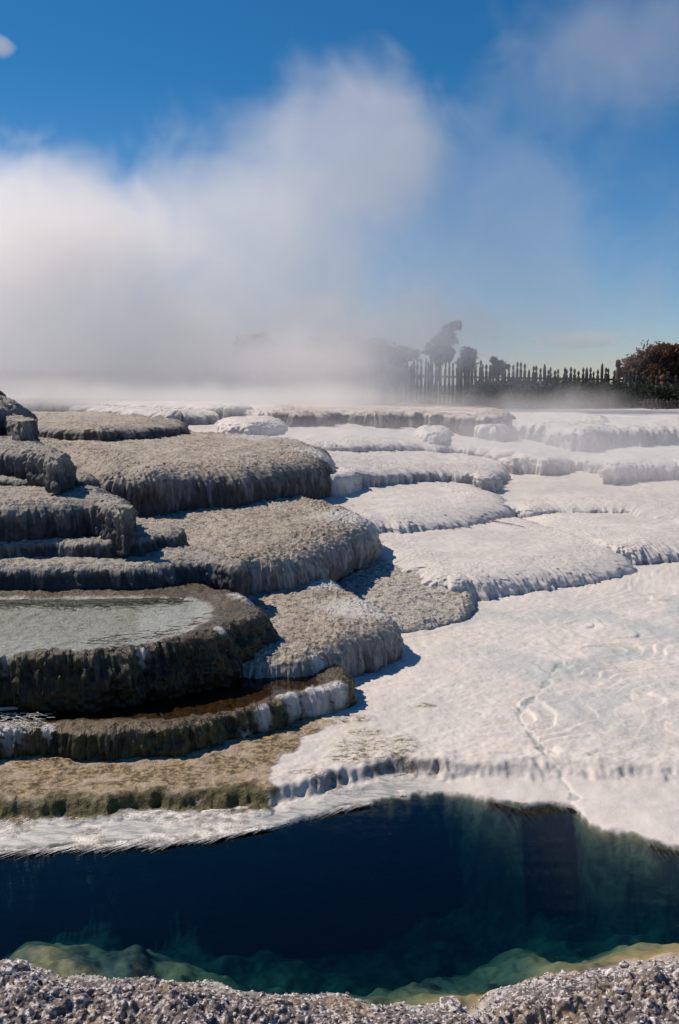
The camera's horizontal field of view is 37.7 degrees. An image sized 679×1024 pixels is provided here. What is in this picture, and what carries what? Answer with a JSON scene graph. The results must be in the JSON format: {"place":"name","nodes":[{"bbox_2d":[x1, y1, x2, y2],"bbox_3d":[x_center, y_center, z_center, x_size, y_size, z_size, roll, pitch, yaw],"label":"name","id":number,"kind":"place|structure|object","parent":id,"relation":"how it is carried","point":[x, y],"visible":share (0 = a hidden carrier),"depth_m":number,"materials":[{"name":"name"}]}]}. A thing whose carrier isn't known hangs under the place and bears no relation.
{"place":"outdoors","nodes":[
{"label":"outdoors","id":0,"kind":"place"},
{"bbox_2d":[0,596,193,606],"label":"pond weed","id":1,"kind":"object","parent":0,"point":[125,601],"visible":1,"depth_m":6.11,"materials":[{"name":"plant"}]},
{"bbox_2d":[0,385,678,1023],"bbox_3d":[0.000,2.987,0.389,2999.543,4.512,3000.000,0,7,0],"label":"ground","id":2,"kind":"structure","parent":0,"point":[436,883],"depth_m":4.21,"materials":[{"name":"white stone"}]},
{"bbox_2d":[0,395,39,441],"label":"sinter mound","id":3,"kind":"object","parent":2,"relation":"on","point":[8,406],"visible":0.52,"depth_m":10.82,"materials":[{"name":"grey stone"}]},
{"bbox_2d":[0,663,356,761],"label":"sinter terrace","id":4,"kind":"structure","parent":2,"relation":"on","point":[240,709],"depth_m":4.88,"materials":[{"name":"stone"}]},
{"bbox_2d":[0,706,17,710],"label":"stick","id":5,"kind":"object","parent":4,"relation":"on","point":[7,708],"visible":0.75,"depth_m":4.93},
{"bbox_2d":[0,712,56,728],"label":"debris","id":6,"kind":"object","parent":4,"relation":"on","point":[6,716],"visible":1,"depth_m":4.77,"materials":[{"name":"white stone"}]},
{"bbox_2d":[0,583,279,715],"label":"sinter terrace","id":7,"kind":"structure","parent":4,"relation":"on","point":[50,663],"depth_m":5.27,"materials":[{"name":"grey stone"}]},
{"bbox_2d":[0,545,252,593],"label":"sinter terrace","id":8,"kind":"structure","parent":7,"relation":"on","point":[170,566],"depth_m":6.49,"materials":[{"name":"grey stone"}]},
{"bbox_2d":[0,522,188,564],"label":"sinter terrace","id":9,"kind":"structure","parent":8,"relation":"on","point":[151,538],"depth_m":6.80,"materials":[{"name":"grey stone"}]},
{"bbox_2d":[0,485,138,554],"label":"sinter terrace","id":10,"kind":"structure","parent":9,"relation":"on","point":[37,512],"depth_m":6.91,"materials":[{"name":"grey stone"}]},
{"bbox_2d":[0,435,76,493],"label":"sinter terrace","id":11,"kind":"structure","parent":10,"relation":"on","point":[49,468],"depth_m":7.81,"materials":[{"name":"grey stone"}]},
{"bbox_2d":[2,414,36,440],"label":"sinter terrace","id":12,"kind":"structure","parent":11,"relation":"on","point":[17,427],"depth_m":9.42,"materials":[{"name":"grey stone"}]},
{"bbox_2d":[0,470,100,487],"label":"sinter terrace","id":13,"kind":"structure","parent":10,"relation":"on","point":[83,478],"depth_m":8.00,"materials":[{"name":"grey stone"}]},
{"label":"water","id":14,"kind":"structure","parent":7,"relation":"on","visible":0},
{"bbox_2d":[80,608,222,648],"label":"reed litter","id":15,"kind":"object","parent":14,"relation":"on","point":[146,630],"visible":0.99,"depth_m":5.28,"materials":[{"name":"brown plant"}]},
{"bbox_2d":[68,400,288,424],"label":"sinter terrace","id":16,"kind":"structure","parent":2,"relation":"on","point":[198,417],"depth_m":17.65,"materials":[{"name":"white stone"}]},
{"bbox_2d":[38,431,335,516],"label":"sinter terrace","id":17,"kind":"structure","parent":2,"relation":"on","point":[198,470],"depth_m":10.18,"materials":[{"name":"grey stone"}]},
{"bbox_2d":[31,411,189,441],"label":"sinter terrace","id":18,"kind":"structure","parent":17,"relation":"on","point":[84,425],"depth_m":14.07,"materials":[{"name":"grey stone"}]},
{"bbox_2d":[0,773,410,858],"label":"bacteria streamers","id":19,"kind":"object","parent":2,"relation":"on","point":[216,824],"visible":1,"depth_m":4.06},
{"bbox_2d":[214,415,287,435],"bbox_3d":[-1.518,-1.486,17.265,1.431,0.389,5.473,0,7,0],"label":"sinter mound","id":20,"kind":"object","parent":2,"relation":"on","point":[266,425],"visible":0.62,"depth_m":15.02,"materials":[{"name":"white stone"}]},
{"bbox_2d":[220,331,291,395],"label":"pale tree","id":21,"kind":"object","parent":2,"relation":"on","point":[258,362],"visible":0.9,"depth_m":58.79,"materials":[{"name":"grey plant"}]},
{"bbox_2d":[136,495,382,594],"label":"sinter terrace","id":22,"kind":"structure","parent":2,"relation":"on","point":[294,542],"depth_m":8.13,"materials":[{"name":"grey stone"}]},
{"bbox_2d":[204,554,403,688],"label":"sinter terrace","id":23,"kind":"structure","parent":2,"relation":"on","point":[319,625],"depth_m":6.13,"materials":[{"name":"grey stone"}]},
{"bbox_2d":[0,956,678,1023],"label":"gravel","id":24,"kind":"structure","parent":2,"relation":"on","point":[452,1004],"depth_m":2.90,"materials":[{"name":"grey gravel"}]},
{"bbox_2d":[260,333,419,395],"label":"misty tree","id":25,"kind":"object","parent":2,"relation":"on","point":[319,351],"visible":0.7,"depth_m":56.77,"materials":[{"name":"grey plant"}]},
{"bbox_2d":[328,460,360,495],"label":"sinter terrace","id":26,"kind":"structure","parent":2,"relation":"on","point":[344,482],"depth_m":11.26,"materials":[{"name":"white stone"}]},
{"bbox_2d":[125,422,576,475],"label":"sinter terrace","id":27,"kind":"structure","parent":2,"relation":"on","point":[536,458],"depth_m":14.80,"materials":[{"name":"white stone"}]},
{"bbox_2d":[6,395,252,417],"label":"sinter terrace","id":28,"kind":"structure","parent":27,"relation":"on","point":[56,403],"depth_m":22.42,"materials":[{"name":"white stone"}]},
{"bbox_2d":[272,401,515,439],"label":"sinter terrace","id":29,"kind":"structure","parent":2,"relation":"on","point":[462,420],"depth_m":17.43,"materials":[{"name":"white stone"}]},
{"bbox_2d":[381,364,408,402],"bbox_3d":[1.866,-4.111,32.748,0.990,1.498,0.762,0,7,0],"label":"tree","id":30,"kind":"object","parent":2,"relation":"on","point":[395,375],"visible":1,"depth_m":32.58,"materials":[{"name":"grey plant"}]},
{"bbox_2d":[336,540,475,632],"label":"sinter terrace","id":31,"kind":"structure","parent":2,"relation":"on","point":[406,601],"depth_m":7.73,"materials":[{"name":"grey stone"}]},
{"bbox_2d":[326,450,510,504],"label":"sinter terrace","id":32,"kind":"structure","parent":2,"relation":"on","point":[411,467],"depth_m":12.80,"materials":[{"name":"white stone"}]},
{"bbox_2d":[323,481,514,550],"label":"sinter terrace","id":33,"kind":"structure","parent":2,"relation":"on","point":[420,506],"depth_m":10.91,"materials":[{"name":"white stone"}]},
{"bbox_2d":[414,425,453,443],"bbox_3d":[1.724,-1.435,18.160,0.805,0.415,6.706,1,7,5],"label":"sinter mound","id":34,"kind":"object","parent":2,"relation":"on","point":[435,434],"visible":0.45,"depth_m":15.28,"materials":[{"name":"white stone"}]},
{"bbox_2d":[420,320,462,396],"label":"leaning tree","id":35,"kind":"object","parent":2,"relation":"on","point":[441,343],"visible":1,"depth_m":47.22,"materials":[{"name":"grey plant"}]},
{"bbox_2d":[454,346,478,385],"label":"round tree","id":36,"kind":"object","parent":2,"relation":"on","point":[468,355],"visible":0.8,"depth_m":49.21,"materials":[{"name":"grey plant"}]},
{"bbox_2d":[293,353,678,403],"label":"palisade fence","id":37,"kind":"object","parent":2,"relation":"on","point":[461,376],"visible":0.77,"depth_m":35.65,"materials":[{"name":"black wood"}]},
{"bbox_2d":[460,377,515,408],"bbox_3d":[4.400,-3.416,29.642,1.757,1.208,1.490,0,7,0],"label":"shrub","id":38,"kind":"object","parent":2,"relation":"on","point":[488,393],"visible":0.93,"depth_m":29.48,"materials":[{"name":"grey plant"}]},
{"bbox_2d":[359,513,637,600],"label":"sinter terrace","id":39,"kind":"structure","parent":2,"relation":"on","point":[488,564],"depth_m":8.91,"materials":[{"name":"white stone"}]},
{"bbox_2d":[488,520,523,526],"bbox_3d":[1.794,0.122,10.681,0.450,0.036,0.036,7,10,42],"label":"twig","id":40,"kind":"object","parent":39,"relation":"on","point":[504,522],"visible":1,"depth_m":10.71,"materials":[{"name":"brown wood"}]},
{"bbox_2d":[489,356,510,381],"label":"tree","id":41,"kind":"object","parent":2,"relation":"on","point":[499,365],"visible":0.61,"depth_m":54.30,"materials":[{"name":"grey plant"}]},
{"bbox_2d":[496,374,553,408],"bbox_3d":[5.435,-3.551,30.186,2.250,1.236,1.978,0,7,0],"label":"shrub","id":42,"kind":"object","parent":2,"relation":"on","point":[524,391],"visible":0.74,"depth_m":29.90,"materials":[{"name":"grey plant"}]},
{"bbox_2d":[474,408,609,441],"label":"sinter terrace","id":43,"kind":"structure","parent":2,"relation":"on","point":[530,424],"depth_m":17.10,"materials":[{"name":"white stone"}]},
{"bbox_2d":[528,374,596,408],"bbox_3d":[6.747,-3.634,30.684,2.446,1.252,2.342,0,7,0],"label":"shrub","id":44,"kind":"object","parent":2,"relation":"on","point":[562,389],"visible":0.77,"depth_m":30.29,"materials":[{"name":"grey plant"}]},
{"bbox_2d":[496,471,678,528],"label":"sinter terrace","id":45,"kind":"structure","parent":2,"relation":"on","point":[568,492],"depth_m":12.29,"materials":[{"name":"white stone"}]},
{"bbox_2d":[497,446,678,484],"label":"sinter terrace","id":46,"kind":"structure","parent":2,"relation":"on","point":[615,466],"depth_m":14.01,"materials":[{"name":"white stone"}]},
{"bbox_2d":[522,512,678,564],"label":"sinter terrace","id":47,"kind":"structure","parent":2,"relation":"on","point":[645,540],"depth_m":10.35,"materials":[{"name":"white stone"}]},
{"bbox_2d":[569,378,634,407],"bbox_3d":[8.110,-3.575,31.154,2.338,1.243,2.472,0,7,0],"label":"shrub","id":48,"kind":"object","parent":2,"relation":"on","point":[604,390],"visible":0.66,"depth_m":30.91,"materials":[{"name":"grey plant"}]},
{"bbox_2d":[542,408,678,451],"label":"sinter terrace","id":49,"kind":"structure","parent":2,"relation":"on","point":[640,427],"depth_m":16.62,"materials":[{"name":"white stone"}]},
{"bbox_2d":[615,360,620,384],"bbox_3d":[9.916,-4.590,35.505,0.190,1.674,0.181,0,7,0],"label":"carved post","id":50,"kind":"object","parent":2,"relation":"on","point":[617,370],"visible":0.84,"depth_m":35.38,"materials":[{"name":"black wood"}]},
{"bbox_2d":[608,376,670,407],"bbox_3d":[9.308,-3.724,31.929,2.452,1.313,2.350,0,7,0],"label":"shrub","id":51,"kind":"object","parent":2,"relation":"on","point":[638,390],"visible":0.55,"depth_m":31.47,"materials":[{"name":"green plant"}]},
{"bbox_2d":[616,339,678,385],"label":"broadleaf tree","id":52,"kind":"object","parent":2,"relation":"on","point":[662,358],"visible":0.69,"depth_m":51.04,"materials":[{"name":"orange plant"}]},
{"bbox_2d":[630,381,678,406],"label":"shrub","id":53,"kind":"object","parent":2,"relation":"on","point":[667,394],"visible":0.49,"depth_m":31.81,"materials":[{"name":"green plant"}]},
{"bbox_2d":[639,398,678,408],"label":"fence","id":54,"kind":"object","parent":2,"relation":"on","point":[670,404],"visible":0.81,"depth_m":26.82,"materials":[{"name":"black wood"}]},
{"bbox_2d":[660,375,665,385],"bbox_3d":[11.533,-4.318,35.540,0.220,1.124,0.209,0,7,0],"label":"fence post","id":55,"kind":"object","parent":2,"relation":"on","point":[662,378],"visible":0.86,"depth_m":35.41,"materials":[{"name":"brown wood"}]},
{"bbox_2d":[0,0,678,384],"label":"sky","id":56,"kind":"structure","parent":0,"point":[180,179],"materials":[{"name":"blue"}]},
{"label":"pool water","id":57,"kind":"structure","parent":0,"visible":0},
{"bbox_2d":[486,802,678,859],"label":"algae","id":58,"kind":"object","parent":57,"relation":"on","point":[535,811],"visible":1,"depth_m":4.27,"materials":[{"name":"green plant"}]}
]}

